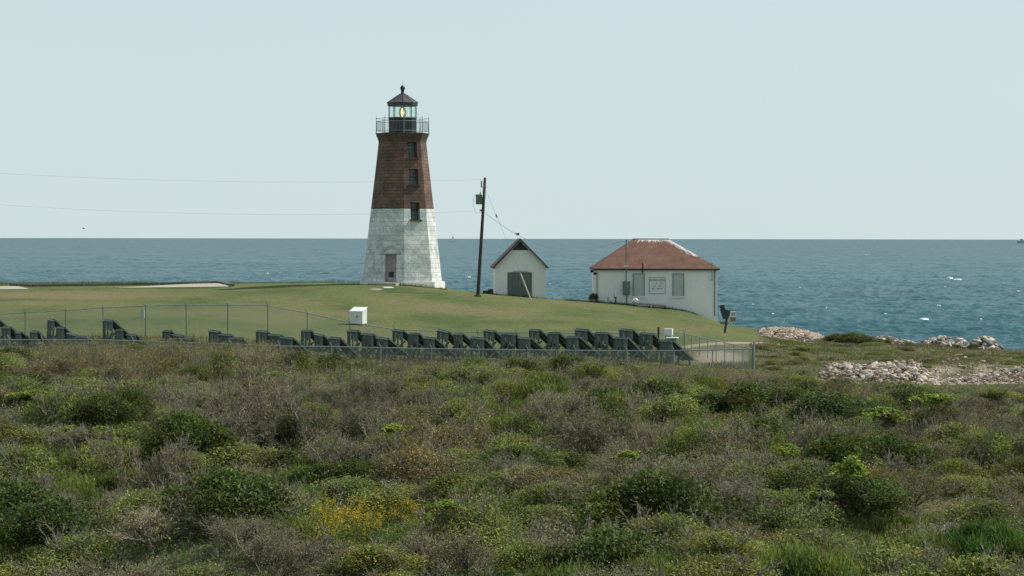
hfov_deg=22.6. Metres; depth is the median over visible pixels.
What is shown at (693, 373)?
shrub
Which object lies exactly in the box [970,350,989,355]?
twiggy shrub
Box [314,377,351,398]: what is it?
twiggy shrub
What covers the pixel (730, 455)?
twiggy shrub
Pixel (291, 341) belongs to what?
solar rack
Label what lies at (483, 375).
shrub
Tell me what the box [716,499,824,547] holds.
leafy shrub
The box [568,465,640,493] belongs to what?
shrub
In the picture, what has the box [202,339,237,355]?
shrub
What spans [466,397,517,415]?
weed clump
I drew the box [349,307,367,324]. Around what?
equipment cabinet
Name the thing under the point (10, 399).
leafy shrub
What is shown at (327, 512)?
goldenrod
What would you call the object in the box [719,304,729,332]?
leaning sign
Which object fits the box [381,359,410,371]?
dry shrub
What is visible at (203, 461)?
shrub
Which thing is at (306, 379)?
twiggy shrub
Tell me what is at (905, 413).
twiggy shrub
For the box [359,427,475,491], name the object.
dry shrub
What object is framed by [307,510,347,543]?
goldenrod
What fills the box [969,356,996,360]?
twiggy shrub
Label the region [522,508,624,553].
twiggy shrub
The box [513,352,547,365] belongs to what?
twiggy shrub
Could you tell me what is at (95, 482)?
weed clump
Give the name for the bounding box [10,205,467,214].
power line
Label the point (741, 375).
twiggy shrub
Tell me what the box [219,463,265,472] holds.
shrub
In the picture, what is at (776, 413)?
shrub
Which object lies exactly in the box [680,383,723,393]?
shrub
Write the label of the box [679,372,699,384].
dry shrub
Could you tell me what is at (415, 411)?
dry shrub
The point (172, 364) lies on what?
dry shrub
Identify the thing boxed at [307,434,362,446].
twiggy shrub
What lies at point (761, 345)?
dry shrub
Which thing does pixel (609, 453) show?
twiggy shrub
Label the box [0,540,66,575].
leafy shrub
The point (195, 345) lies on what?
dry shrub
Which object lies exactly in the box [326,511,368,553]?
goldenrod
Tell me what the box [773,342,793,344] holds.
weed clump
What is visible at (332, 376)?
shrub
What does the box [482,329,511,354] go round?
solar rack
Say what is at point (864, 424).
leafy shrub
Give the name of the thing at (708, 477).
twiggy shrub
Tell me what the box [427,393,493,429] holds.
shrub
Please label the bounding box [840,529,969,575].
shrub
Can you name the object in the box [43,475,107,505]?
weed clump
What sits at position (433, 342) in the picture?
solar rack
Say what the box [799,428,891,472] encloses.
leafy shrub
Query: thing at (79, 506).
leafy shrub
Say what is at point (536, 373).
weed clump
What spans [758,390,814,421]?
dry shrub
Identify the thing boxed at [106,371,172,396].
shrub
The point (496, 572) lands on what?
leafy shrub
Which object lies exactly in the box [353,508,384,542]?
goldenrod
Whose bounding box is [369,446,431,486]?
shrub
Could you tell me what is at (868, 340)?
shrub
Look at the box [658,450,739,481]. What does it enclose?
twiggy shrub
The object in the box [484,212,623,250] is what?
service wire
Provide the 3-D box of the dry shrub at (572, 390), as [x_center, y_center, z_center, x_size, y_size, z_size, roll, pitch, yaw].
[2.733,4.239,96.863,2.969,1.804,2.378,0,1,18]
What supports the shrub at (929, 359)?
on the ground at (408, 308)
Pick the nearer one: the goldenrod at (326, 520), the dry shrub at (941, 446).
the goldenrod at (326, 520)
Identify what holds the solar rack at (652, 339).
on the ground at (408, 308)
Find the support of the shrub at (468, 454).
on the ground at (408, 308)
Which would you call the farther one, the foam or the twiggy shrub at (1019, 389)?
the foam
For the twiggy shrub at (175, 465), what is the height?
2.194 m
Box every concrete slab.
[0,286,28,289]
[120,283,228,287]
[666,337,678,354]
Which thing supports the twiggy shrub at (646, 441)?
on the ground at (408, 308)
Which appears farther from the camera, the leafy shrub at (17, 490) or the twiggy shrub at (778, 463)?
the twiggy shrub at (778, 463)
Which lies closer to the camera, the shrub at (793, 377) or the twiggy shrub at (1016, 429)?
the twiggy shrub at (1016, 429)
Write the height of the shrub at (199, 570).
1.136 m
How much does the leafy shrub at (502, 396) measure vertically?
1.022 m
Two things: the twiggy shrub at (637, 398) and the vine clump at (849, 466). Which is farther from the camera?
the twiggy shrub at (637, 398)
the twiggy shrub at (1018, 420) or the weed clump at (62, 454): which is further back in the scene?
the twiggy shrub at (1018, 420)
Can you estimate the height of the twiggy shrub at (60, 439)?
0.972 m
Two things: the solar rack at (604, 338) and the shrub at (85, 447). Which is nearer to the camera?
the shrub at (85, 447)
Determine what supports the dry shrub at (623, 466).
on the ground at (408, 308)
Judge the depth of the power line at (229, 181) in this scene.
189.76 m
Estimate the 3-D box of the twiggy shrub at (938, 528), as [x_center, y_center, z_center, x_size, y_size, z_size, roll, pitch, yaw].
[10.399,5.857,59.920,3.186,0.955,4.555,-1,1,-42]
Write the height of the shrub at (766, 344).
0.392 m
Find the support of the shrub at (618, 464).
on the ground at (408, 308)
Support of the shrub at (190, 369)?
on the ground at (408, 308)
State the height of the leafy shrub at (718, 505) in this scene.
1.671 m
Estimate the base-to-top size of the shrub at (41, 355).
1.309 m
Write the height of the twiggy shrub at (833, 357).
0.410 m
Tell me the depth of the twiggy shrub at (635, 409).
89.18 m
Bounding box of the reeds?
[0,338,1023,395]
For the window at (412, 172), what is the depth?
198.39 m
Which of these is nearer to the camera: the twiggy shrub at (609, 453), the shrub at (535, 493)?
the shrub at (535, 493)
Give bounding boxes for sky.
[0,0,1023,239]
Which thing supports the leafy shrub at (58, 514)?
on the ground at (408, 308)
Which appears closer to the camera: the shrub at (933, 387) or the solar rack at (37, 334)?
the shrub at (933, 387)
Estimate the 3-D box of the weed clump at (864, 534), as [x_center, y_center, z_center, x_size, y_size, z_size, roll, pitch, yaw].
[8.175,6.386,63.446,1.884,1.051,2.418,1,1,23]
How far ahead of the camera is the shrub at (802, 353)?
144.48 m
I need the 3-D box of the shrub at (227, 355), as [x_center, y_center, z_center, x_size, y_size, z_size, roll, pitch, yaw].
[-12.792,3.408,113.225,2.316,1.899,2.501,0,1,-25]
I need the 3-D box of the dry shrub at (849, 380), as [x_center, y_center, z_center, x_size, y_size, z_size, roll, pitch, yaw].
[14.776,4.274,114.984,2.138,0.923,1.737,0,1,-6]
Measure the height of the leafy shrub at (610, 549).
1.691 m
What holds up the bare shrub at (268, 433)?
on the ground at (408, 308)
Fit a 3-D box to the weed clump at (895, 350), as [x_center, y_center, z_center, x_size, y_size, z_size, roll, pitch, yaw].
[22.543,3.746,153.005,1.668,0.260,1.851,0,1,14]
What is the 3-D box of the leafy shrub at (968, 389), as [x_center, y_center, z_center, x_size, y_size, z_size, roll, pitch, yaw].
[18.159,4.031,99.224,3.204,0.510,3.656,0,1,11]
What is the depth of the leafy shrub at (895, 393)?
94.56 m
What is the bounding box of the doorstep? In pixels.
[377,283,399,285]
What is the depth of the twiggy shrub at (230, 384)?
92.52 m
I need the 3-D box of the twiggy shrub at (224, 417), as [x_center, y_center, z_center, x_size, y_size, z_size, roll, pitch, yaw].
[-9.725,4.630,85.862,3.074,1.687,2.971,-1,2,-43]
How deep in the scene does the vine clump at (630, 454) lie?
64.99 m
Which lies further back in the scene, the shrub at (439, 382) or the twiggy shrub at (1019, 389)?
the shrub at (439, 382)
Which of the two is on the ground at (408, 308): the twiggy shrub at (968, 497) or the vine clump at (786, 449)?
the twiggy shrub at (968, 497)
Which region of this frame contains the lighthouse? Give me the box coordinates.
[360,80,444,288]
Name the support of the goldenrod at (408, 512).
on the ground at (408, 308)
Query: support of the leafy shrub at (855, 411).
on the ground at (408, 308)
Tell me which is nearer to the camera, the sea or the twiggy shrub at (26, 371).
the twiggy shrub at (26, 371)
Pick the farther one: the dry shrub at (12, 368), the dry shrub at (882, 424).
the dry shrub at (12, 368)
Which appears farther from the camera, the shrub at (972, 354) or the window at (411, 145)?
the window at (411, 145)
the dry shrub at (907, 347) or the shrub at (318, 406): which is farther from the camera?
the dry shrub at (907, 347)
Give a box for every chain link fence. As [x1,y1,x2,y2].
[0,302,684,349]
[0,335,752,370]
[681,328,752,369]
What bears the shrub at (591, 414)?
on the ground at (408, 308)
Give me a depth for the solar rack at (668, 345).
131.66 m
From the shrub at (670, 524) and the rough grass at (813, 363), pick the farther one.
the rough grass at (813, 363)
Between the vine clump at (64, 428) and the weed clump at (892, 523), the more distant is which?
the vine clump at (64, 428)
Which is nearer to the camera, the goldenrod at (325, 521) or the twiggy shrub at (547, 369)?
the goldenrod at (325, 521)
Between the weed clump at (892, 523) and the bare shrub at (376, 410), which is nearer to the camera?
the weed clump at (892, 523)
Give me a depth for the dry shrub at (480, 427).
84.10 m
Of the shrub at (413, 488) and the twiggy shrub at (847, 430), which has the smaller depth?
the shrub at (413, 488)
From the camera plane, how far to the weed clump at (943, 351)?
153.77 m
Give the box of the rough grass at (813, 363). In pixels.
[0,280,1023,377]
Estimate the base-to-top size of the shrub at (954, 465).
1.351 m
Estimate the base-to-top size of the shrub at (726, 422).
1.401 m
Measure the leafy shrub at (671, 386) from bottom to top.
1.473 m
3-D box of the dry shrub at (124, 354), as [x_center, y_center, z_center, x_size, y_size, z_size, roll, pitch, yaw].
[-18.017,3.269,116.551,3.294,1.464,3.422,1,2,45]
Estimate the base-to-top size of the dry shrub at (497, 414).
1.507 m
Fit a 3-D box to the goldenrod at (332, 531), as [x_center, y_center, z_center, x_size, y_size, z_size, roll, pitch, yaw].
[-3.980,5.410,54.507,0.799,0.953,0.754,1,1,21]
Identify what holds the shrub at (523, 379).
on the ground at (408, 308)
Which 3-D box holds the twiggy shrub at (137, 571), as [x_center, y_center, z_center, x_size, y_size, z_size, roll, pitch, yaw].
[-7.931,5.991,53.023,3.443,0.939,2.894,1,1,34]
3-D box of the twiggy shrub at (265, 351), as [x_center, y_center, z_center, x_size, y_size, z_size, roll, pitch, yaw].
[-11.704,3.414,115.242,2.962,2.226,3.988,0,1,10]
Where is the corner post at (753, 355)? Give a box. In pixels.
[753,341,754,369]
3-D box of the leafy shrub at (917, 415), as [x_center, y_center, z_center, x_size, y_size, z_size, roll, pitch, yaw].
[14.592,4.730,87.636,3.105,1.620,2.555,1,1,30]
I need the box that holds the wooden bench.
[632,302,665,309]
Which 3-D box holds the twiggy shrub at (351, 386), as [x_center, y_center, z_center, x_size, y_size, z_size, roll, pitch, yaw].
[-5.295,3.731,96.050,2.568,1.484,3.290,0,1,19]
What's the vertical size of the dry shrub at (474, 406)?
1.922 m
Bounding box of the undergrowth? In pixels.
[0,360,1023,575]
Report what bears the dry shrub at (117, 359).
on the ground at (408, 308)
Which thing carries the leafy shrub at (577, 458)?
on the ground at (408, 308)
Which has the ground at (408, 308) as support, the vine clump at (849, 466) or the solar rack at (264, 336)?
the solar rack at (264, 336)
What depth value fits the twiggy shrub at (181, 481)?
59.81 m
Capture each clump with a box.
[0,544,12,561]
[4,389,53,398]
[18,410,69,433]
[21,437,90,475]
[29,465,116,495]
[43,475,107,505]
[46,424,89,434]
[66,424,125,441]
[98,465,162,488]
[125,343,147,351]
[258,512,363,548]
[263,371,292,375]
[266,461,315,487]
[282,480,341,509]
[372,518,480,543]
[377,423,412,432]
[409,498,465,510]
[455,355,489,381]
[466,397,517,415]
[483,472,503,480]
[488,410,532,434]
[496,399,532,412]
[510,556,624,575]
[513,372,574,401]
[521,368,555,381]
[528,390,568,402]
[552,465,591,497]
[598,387,655,415]
[609,449,641,458]
[612,546,701,575]
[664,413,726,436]
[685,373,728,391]
[703,388,729,396]
[749,429,805,461]
[751,535,871,575]
[753,487,772,499]
[770,442,811,459]
[773,338,794,342]
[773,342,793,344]
[804,488,843,499]
[827,547,881,571]
[829,452,870,479]
[830,525,881,541]
[832,533,889,550]
[858,342,885,345]
[859,521,966,572]
[861,406,913,423]
[863,507,935,540]
[865,351,892,355]
[867,455,885,466]
[878,349,902,352]
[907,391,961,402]
[920,512,963,527]
[922,365,935,369]
[930,350,957,353]
[936,515,1023,566]
[944,519,1023,530]
[971,355,999,359]
[984,426,1019,463]
[992,406,1015,412]
[1000,354,1016,356]
[1000,362,1018,364]
[1013,407,1023,422]
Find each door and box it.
[385,254,396,281]
[507,272,519,295]
[520,272,531,297]
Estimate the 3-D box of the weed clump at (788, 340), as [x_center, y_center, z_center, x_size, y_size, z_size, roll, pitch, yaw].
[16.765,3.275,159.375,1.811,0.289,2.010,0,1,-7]
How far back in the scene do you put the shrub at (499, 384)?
103.75 m
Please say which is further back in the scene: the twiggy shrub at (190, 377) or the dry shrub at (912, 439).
the twiggy shrub at (190, 377)
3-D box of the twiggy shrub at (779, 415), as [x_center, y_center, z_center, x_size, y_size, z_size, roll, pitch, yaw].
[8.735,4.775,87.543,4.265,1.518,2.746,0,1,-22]
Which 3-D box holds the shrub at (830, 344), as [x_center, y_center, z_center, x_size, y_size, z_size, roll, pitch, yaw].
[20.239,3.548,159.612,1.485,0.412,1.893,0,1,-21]
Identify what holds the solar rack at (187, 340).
on the ground at (408, 308)
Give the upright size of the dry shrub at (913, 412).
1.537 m
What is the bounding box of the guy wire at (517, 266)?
[488,196,531,299]
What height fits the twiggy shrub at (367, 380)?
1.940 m
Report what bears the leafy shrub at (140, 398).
on the ground at (408, 308)
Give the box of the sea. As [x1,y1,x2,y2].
[0,238,1023,350]
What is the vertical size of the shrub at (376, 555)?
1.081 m
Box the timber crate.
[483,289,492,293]
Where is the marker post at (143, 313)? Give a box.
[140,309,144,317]
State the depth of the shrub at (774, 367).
129.88 m
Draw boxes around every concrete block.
[730,311,735,316]
[730,317,735,321]
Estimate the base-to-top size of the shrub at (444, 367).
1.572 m
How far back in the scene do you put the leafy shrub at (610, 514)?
61.52 m
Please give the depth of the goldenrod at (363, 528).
56.84 m
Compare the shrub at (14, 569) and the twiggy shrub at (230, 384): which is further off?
the twiggy shrub at (230, 384)
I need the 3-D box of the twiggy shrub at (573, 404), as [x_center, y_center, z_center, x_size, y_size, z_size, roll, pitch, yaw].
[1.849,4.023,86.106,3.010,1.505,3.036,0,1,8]
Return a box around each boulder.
[861,373,872,381]
[897,363,905,372]
[982,339,991,345]
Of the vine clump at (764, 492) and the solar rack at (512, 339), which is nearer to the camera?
the vine clump at (764, 492)
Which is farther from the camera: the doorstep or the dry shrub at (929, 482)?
the doorstep
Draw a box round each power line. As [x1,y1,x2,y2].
[2,173,482,181]
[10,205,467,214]
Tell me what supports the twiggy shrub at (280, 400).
on the ground at (408, 308)
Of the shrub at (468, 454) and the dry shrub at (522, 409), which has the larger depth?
the dry shrub at (522, 409)
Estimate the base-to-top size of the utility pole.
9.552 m
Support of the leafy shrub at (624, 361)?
on the ground at (408, 308)
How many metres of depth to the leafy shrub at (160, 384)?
104.48 m
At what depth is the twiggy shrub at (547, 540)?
58.59 m
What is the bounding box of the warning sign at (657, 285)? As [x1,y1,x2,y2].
[649,277,665,293]
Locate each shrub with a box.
[0,346,35,369]
[0,348,28,373]
[0,352,26,368]
[0,370,57,388]
[0,372,36,393]
[0,378,57,394]
[0,379,18,404]
[0,389,45,412]
[0,399,31,423]
[0,405,29,425]
[0,416,54,450]
[0,435,26,459]
[0,440,72,485]
[0,472,67,522]
[0,496,117,553]
[0,531,17,556]
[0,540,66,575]
[0,549,44,575]
[1,469,63,498]
[8,495,109,541]
[11,350,70,380]
[12,383,94,437]
[12,464,73,476]
[14,342,42,353]
[15,421,120,450]
[16,562,96,575]
[22,517,156,575]
[25,342,84,378]
[27,349,59,364]
[36,344,100,375]
[38,368,122,426]
[43,549,190,575]
[47,371,82,389]
[49,486,86,502]
[50,507,121,541]
[51,373,118,390]
[53,363,123,381]
[56,477,134,510]
[57,343,85,361]
[67,429,126,476]
[70,387,142,431]
[71,434,166,476]
[72,496,109,514]
[75,539,139,559]
[80,344,134,368]
[82,507,129,527]
[88,345,149,364]
[88,477,200,543]
[92,496,224,548]
[95,354,136,382]
[97,428,210,492]
[102,493,128,511]
[104,418,160,446]
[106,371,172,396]
[106,383,158,426]
[110,467,243,543]
[110,513,137,545]
[119,357,148,379]
[129,382,198,401]
[133,404,239,468]
[138,404,191,426]
[143,339,199,380]
[143,341,197,374]
[147,380,183,391]
[149,378,211,399]
[149,455,300,533]
[150,338,207,357]
[150,375,188,393]
[152,392,217,425]
[153,399,186,410]
[155,375,210,407]
[160,370,207,387]
[161,393,275,445]
[162,361,222,384]
[162,447,219,480]
[164,558,237,575]
[167,379,234,407]
[180,343,233,377]
[181,508,295,546]
[184,378,233,391]
[184,406,255,444]
[186,374,286,414]
[189,378,254,415]
[190,340,219,353]
[191,438,287,473]
[193,477,322,526]
[195,518,352,575]
[197,457,300,488]
[201,346,242,382]
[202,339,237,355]
[203,390,289,450]
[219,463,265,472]
[220,339,280,375]
[227,355,304,392]
[229,341,270,365]
[231,364,291,397]
[234,373,312,417]
[240,488,377,533]
[242,413,274,446]
[246,388,341,449]
[251,373,309,392]
[251,473,322,509]
[253,448,324,474]
[268,343,318,377]
[269,408,321,445]
[273,371,331,393]
[278,393,321,411]
[280,460,378,497]
[282,429,393,467]
[293,395,344,428]
[295,423,355,452]
[300,378,353,407]
[300,399,380,441]
[304,533,433,575]
[305,474,413,514]
[307,367,362,388]
[307,390,383,418]
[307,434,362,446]
[309,352,352,376]
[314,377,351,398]
[327,456,392,487]
[330,357,379,391]
[334,358,376,372]
[334,428,404,460]
[335,368,408,403]
[348,363,413,413]
[349,402,405,437]
[354,374,430,400]
[354,397,398,416]
[356,420,419,449]
[359,360,411,376]
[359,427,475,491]
[361,565,428,575]
[364,387,457,432]
[364,415,436,461]
[365,367,397,378]
[365,410,409,439]
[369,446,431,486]
[370,379,447,427]
[372,479,442,505]
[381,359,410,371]
[382,405,443,444]
[393,517,518,575]
[396,506,484,542]
[400,364,450,380]
[400,368,440,386]
[412,400,491,456]
[413,485,521,563]
[416,409,501,453]
[417,467,503,499]
[418,379,496,406]
[422,376,469,396]
[423,444,495,468]
[424,457,499,484]
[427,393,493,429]
[428,478,525,509]
[435,480,523,526]
[438,360,462,379]
[438,360,519,385]
[447,566,534,575]
[448,387,494,424]
[450,374,511,405]
[464,373,528,400]
[466,432,571,468]
[468,366,506,385]
[473,443,565,476]
[474,403,538,437]
[477,448,543,477]
[478,425,548,451]
[481,513,562,546]
[484,531,565,573]
[485,458,564,489]
[488,410,550,441]
[488,531,586,567]
[489,393,517,407]
[491,454,601,504]
[491,498,525,522]
[493,354,541,372]
[494,391,537,413]
[499,364,540,378]
[502,502,581,530]
[504,369,536,400]
[506,408,547,422]
[507,473,588,514]
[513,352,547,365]
[521,437,575,450]
[522,385,609,430]
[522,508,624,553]
[535,349,587,374]
[535,357,591,381]
[538,520,691,573]
[539,369,571,380]
[539,403,647,452]
[540,446,592,469]
[542,354,616,367]
[550,378,608,406]
[552,450,711,505]
[560,356,621,383]
[560,447,599,469]
[563,390,624,418]
[566,473,672,529]
[567,375,612,392]
[568,360,636,383]
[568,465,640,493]
[568,553,670,575]
[569,466,600,474]
[573,540,707,564]
[575,379,628,393]
[576,458,722,539]
[577,405,606,432]
[581,409,655,450]
[583,452,606,470]
[584,381,626,395]
[585,436,665,473]
[585,455,647,473]
[588,292,598,302]
[588,360,636,384]
[589,455,656,476]
[590,433,632,457]
[603,422,707,458]
[606,359,643,377]
[608,413,699,451]
[610,372,649,389]
[617,494,746,553]
[618,389,713,426]
[619,363,695,393]
[620,379,687,415]
[621,444,710,472]
[621,450,769,496]
[625,377,692,406]
[628,367,699,399]
[635,388,716,424]
[651,420,717,462]
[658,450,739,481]
[658,520,777,560]
[662,548,792,575]
[672,486,768,536]
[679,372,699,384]
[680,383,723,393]
[681,370,709,377]
[683,441,835,474]
[684,428,775,462]
[689,391,740,415]
[694,510,772,555]
[695,411,774,459]
[698,470,819,521]
[700,377,784,414]
[700,406,724,423]
[705,370,734,390]
[706,415,740,431]
[708,408,759,428]
[710,447,794,492]
[714,471,777,505]
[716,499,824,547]
[719,371,760,379]
[725,413,803,447]
[726,372,795,387]
[727,406,802,433]
[729,405,817,426]
[730,401,776,420]
[746,343,774,348]
[747,485,844,531]
[750,525,864,552]
[751,352,789,357]
[752,342,777,346]
[756,357,795,365]
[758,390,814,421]
[759,370,824,386]
[760,453,807,472]
[761,364,789,369]
[762,382,813,393]
[766,401,813,425]
[767,382,810,408]
[767,451,840,493]
[779,405,848,451]
[781,416,897,439]
[782,385,886,424]
[783,356,807,364]
[784,368,808,374]
[786,350,810,355]
[787,378,826,392]
[788,346,822,351]
[790,355,816,360]
[798,471,913,519]
[799,344,822,349]
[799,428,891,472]
[809,372,862,397]
[812,337,831,341]
[813,340,835,344]
[813,355,844,360]
[822,333,848,342]
[822,378,859,395]
[822,401,880,423]
[823,342,843,346]
[825,374,863,389]
[826,453,917,477]
[829,448,924,512]
[832,413,881,424]
[835,342,855,346]
[836,347,860,350]
[837,393,868,407]
[839,420,883,437]
[840,331,872,343]
[840,419,887,435]
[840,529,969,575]
[851,565,909,575]
[853,376,896,394]
[854,430,940,475]
[855,335,879,344]
[857,378,925,398]
[857,379,897,389]
[860,385,900,407]
[860,388,908,410]
[866,419,927,441]
[867,465,923,500]
[870,404,917,435]
[873,405,927,424]
[873,535,1023,575]
[874,338,891,344]
[876,357,897,360]
[879,355,901,358]
[883,384,945,410]
[886,513,1022,541]
[888,455,958,508]
[889,346,917,349]
[889,404,999,458]
[891,430,930,443]
[892,340,926,346]
[894,492,988,521]
[899,358,921,363]
[899,405,976,435]
[902,390,958,415]
[903,395,931,417]
[912,391,982,438]
[916,447,986,486]
[917,409,1008,459]
[918,358,940,362]
[918,383,959,389]
[920,437,964,465]
[926,383,944,392]
[926,471,995,498]
[929,495,1023,530]
[930,491,1023,513]
[938,389,1023,423]
[946,422,1021,473]
[947,386,1009,393]
[947,390,1001,411]
[959,352,986,356]
[962,383,1022,400]
[966,343,981,349]
[966,398,1009,430]
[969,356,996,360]
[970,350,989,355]
[974,415,1023,435]
[980,449,1023,483]
[980,471,1023,502]
[984,465,1022,481]
[988,479,1023,520]
[992,414,1023,429]
[995,493,1023,522]
[1004,425,1023,456]
[1005,381,1023,401]
[1006,349,1023,354]
[1006,560,1023,575]
[1007,430,1023,457]
[1007,487,1023,525]
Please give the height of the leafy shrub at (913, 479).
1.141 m
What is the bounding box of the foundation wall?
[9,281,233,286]
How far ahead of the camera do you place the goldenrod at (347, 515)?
56.56 m
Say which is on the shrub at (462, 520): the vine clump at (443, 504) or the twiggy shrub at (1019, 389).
the vine clump at (443, 504)
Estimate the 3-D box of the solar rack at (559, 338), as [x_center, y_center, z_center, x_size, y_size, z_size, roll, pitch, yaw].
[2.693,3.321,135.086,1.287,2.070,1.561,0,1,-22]
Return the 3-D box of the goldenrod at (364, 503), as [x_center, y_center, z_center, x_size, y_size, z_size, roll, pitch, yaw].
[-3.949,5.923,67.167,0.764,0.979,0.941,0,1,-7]
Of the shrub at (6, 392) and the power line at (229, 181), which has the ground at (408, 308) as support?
the shrub at (6, 392)
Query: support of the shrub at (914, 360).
on the ground at (408, 308)
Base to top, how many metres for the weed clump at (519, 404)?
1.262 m
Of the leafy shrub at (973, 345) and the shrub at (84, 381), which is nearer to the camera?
the shrub at (84, 381)
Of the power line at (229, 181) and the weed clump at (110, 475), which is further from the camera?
the power line at (229, 181)
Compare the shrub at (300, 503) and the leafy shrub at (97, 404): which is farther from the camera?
the leafy shrub at (97, 404)
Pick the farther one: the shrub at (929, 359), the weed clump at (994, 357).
the weed clump at (994, 357)
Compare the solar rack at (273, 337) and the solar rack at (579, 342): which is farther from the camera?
the solar rack at (273, 337)
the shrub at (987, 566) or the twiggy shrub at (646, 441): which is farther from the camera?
the twiggy shrub at (646, 441)
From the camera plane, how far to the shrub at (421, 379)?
108.02 m
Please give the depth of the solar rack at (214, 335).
137.84 m
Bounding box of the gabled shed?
[490,238,548,297]
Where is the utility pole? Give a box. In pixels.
[473,178,485,296]
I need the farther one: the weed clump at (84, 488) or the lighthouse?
the lighthouse
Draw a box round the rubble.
[758,326,1023,385]
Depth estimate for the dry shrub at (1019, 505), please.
64.07 m
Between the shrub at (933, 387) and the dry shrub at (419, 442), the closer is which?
the dry shrub at (419, 442)
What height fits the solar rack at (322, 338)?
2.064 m
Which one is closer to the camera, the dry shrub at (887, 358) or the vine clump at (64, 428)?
the vine clump at (64, 428)
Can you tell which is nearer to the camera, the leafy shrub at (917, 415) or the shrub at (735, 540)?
the shrub at (735, 540)
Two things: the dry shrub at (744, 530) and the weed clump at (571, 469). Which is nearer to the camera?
the dry shrub at (744, 530)
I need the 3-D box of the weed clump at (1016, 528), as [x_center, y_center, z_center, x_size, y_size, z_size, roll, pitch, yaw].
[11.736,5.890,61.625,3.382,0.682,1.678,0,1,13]
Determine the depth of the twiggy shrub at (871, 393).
96.04 m
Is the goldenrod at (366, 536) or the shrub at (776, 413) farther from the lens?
the shrub at (776, 413)
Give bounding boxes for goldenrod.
[304,504,334,522]
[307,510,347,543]
[313,502,341,520]
[314,497,369,520]
[315,519,344,562]
[316,512,348,541]
[322,510,358,547]
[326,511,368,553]
[328,506,362,541]
[332,505,368,540]
[335,495,360,517]
[345,508,372,528]
[346,514,373,547]
[350,495,373,520]
[352,493,392,517]
[352,504,376,526]
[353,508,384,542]
[353,520,387,549]
[358,493,384,515]
[364,510,398,544]
[368,492,402,526]
[373,486,405,520]
[373,498,401,529]
[381,508,417,526]
[392,499,420,522]
[393,498,410,521]
[393,504,416,523]
[399,500,418,517]
[405,504,421,517]
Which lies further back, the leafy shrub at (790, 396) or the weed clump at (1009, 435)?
the leafy shrub at (790, 396)
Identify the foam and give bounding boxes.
[268,254,1019,319]
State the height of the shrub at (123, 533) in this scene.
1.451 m
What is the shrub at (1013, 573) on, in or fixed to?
on the ground at (408, 308)
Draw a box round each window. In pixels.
[407,142,418,158]
[408,169,420,185]
[410,202,421,220]
[631,274,645,297]
[671,274,684,297]
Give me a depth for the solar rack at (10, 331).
133.89 m
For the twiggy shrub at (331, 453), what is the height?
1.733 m
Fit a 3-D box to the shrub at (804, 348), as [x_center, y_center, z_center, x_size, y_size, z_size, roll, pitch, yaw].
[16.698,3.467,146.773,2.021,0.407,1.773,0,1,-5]
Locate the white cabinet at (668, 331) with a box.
[664,329,672,339]
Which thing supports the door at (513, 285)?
in the gabled shed
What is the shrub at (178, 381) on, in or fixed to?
on the ground at (408, 308)
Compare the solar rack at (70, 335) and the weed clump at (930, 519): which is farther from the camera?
the solar rack at (70, 335)
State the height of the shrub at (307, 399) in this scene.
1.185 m
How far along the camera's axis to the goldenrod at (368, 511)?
66.84 m
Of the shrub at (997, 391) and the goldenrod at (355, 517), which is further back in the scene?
the shrub at (997, 391)
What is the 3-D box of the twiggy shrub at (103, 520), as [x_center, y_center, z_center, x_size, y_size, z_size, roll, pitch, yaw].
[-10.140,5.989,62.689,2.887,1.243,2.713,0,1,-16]
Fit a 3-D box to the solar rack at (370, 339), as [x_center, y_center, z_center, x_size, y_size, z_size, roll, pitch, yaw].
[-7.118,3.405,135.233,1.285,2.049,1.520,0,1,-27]
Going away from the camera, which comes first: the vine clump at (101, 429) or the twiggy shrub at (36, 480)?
the twiggy shrub at (36, 480)
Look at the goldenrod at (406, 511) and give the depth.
67.66 m
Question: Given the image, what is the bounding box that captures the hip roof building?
[590,238,719,320]
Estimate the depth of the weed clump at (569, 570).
54.52 m
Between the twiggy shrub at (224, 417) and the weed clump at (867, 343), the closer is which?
the twiggy shrub at (224, 417)
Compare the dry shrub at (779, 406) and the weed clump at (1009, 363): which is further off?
the weed clump at (1009, 363)
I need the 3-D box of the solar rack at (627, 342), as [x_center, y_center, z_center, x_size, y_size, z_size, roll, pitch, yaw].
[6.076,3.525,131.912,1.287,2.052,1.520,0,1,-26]
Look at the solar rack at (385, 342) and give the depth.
131.65 m
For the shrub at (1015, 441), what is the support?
on the ground at (408, 308)
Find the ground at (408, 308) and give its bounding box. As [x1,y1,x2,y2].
[0,282,1023,575]
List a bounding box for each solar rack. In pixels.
[0,320,14,344]
[0,326,27,349]
[15,331,43,350]
[29,330,58,352]
[47,318,70,343]
[55,326,72,349]
[66,332,77,348]
[75,335,103,350]
[102,319,124,343]
[114,329,132,347]
[126,333,150,350]
[161,330,175,341]
[171,334,185,345]
[182,337,204,350]
[208,329,223,345]
[218,333,234,344]
[228,337,251,348]
[255,330,273,347]
[267,333,294,352]
[280,336,312,356]
[300,329,327,351]
[314,333,343,356]
[327,336,359,361]
[346,329,376,353]
[361,333,393,359]
[375,336,408,363]
[391,329,422,353]
[407,333,437,359]
[422,336,456,362]
[436,329,466,353]
[453,333,481,360]
[469,336,503,363]
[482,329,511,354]
[500,332,533,359]
[517,336,550,358]
[528,328,556,354]
[546,332,579,358]
[565,336,599,360]
[574,328,604,355]
[593,332,624,360]
[612,336,647,363]
[618,328,649,355]
[638,332,668,361]
[658,339,693,364]
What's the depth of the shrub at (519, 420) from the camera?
85.04 m

